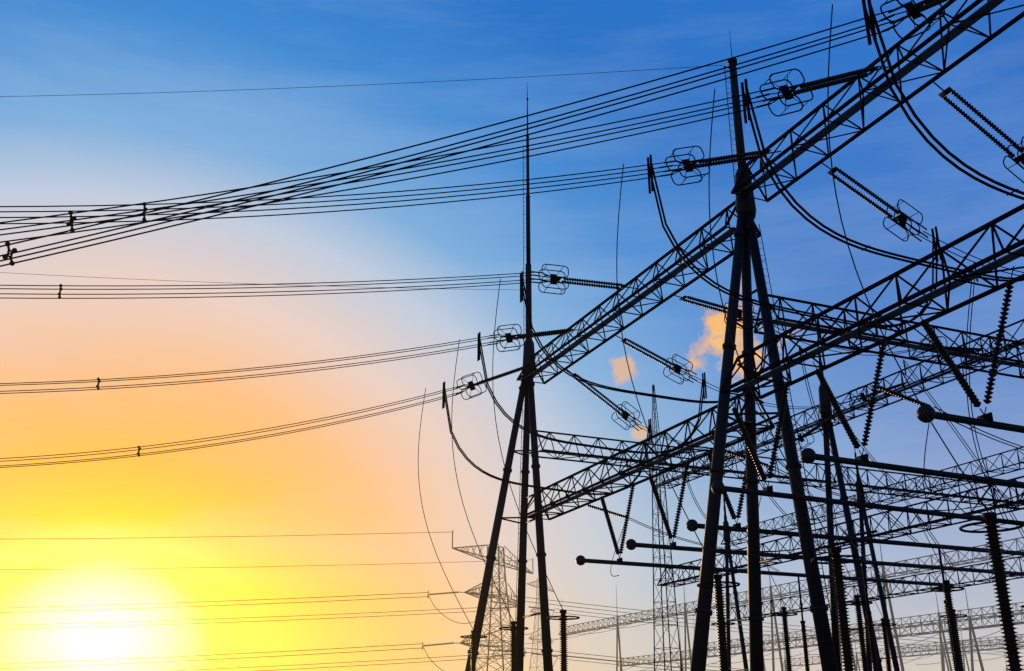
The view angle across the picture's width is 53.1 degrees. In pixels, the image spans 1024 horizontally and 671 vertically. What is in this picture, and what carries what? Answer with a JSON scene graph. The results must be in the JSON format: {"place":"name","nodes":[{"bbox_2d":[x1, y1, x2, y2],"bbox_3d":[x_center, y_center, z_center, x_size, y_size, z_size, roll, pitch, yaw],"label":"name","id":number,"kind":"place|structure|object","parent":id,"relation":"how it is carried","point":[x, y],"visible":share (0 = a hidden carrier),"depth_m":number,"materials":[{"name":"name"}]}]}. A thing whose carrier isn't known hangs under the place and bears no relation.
{"place":"outdoors","nodes":[
{"label":"outdoors","id":0,"kind":"place"},
{"bbox_2d":[0,0,1023,670],"label":"sky","id":1,"kind":"structure","parent":0,"point":[358,478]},
{"bbox_2d":[2,0,1023,638],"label":"line hardware","id":2,"kind":"object","parent":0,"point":[902,218],"visible":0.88,"depth_m":47.63,"materials":[{"name":"metal"}]},
{"bbox_2d":[0,4,1023,629],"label":"conductors","id":3,"kind":"object","parent":2,"relation":"on","point":[220,210],"visible":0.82,"depth_m":41.95,"materials":[{"name":"black metal"}]},
{"bbox_2d":[576,405,1023,586],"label":"tubular bus","id":4,"kind":"object","parent":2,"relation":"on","point":[808,455],"visible":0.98,"depth_m":49.49,"materials":[{"name":"metal"}]},
{"bbox_2d":[515,0,1023,670],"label":"gantry lattice","id":5,"kind":"object","parent":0,"point":[839,330],"visible":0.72,"depth_m":57.70,"materials":[{"name":"black metal"}]},
{"bbox_2d":[527,524,1023,670],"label":"distant gantries","id":6,"kind":"object","parent":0,"point":[938,623],"visible":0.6,"depth_m":191.13,"materials":[{"name":"grey metal"}]},
{"label":"ground","id":7,"kind":"structure","parent":0,"visible":0},
{"bbox_2d":[422,530,557,670],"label":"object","id":8,"kind":"object","parent":7,"relation":"on","point":[490,626],"visible":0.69,"depth_m":136.44,"materials":[{"name":"grey metal"}]},
{"bbox_2d":[0,532,1023,670],"bbox_3d":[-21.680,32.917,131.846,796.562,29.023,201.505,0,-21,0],"label":"distant conductors","id":9,"kind":"object","parent":8,"relation":"hanging from","point":[388,615],"visible":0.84,"depth_m":131.41,"materials":[{"name":"grey"}]},
{"bbox_2d":[465,29,899,670],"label":"gantry columns","id":10,"kind":"structure","parent":7,"relation":"on","point":[747,249],"depth_m":52.87,"materials":[{"name":"black metal"}]},
{"bbox_2d":[470,0,1023,670],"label":"insulators","id":11,"kind":"object","parent":10,"relation":"hanging from","point":[1004,604],"visible":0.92,"depth_m":44.73,"materials":[{"name":"ceramic"}]},
{"bbox_2d":[523,0,1023,584],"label":"lattice gantry beams","id":12,"kind":"object","parent":10,"relation":"attached to","point":[901,74],"visible":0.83,"depth_m":50.96,"materials":[{"name":"grey metal"}]}
]}

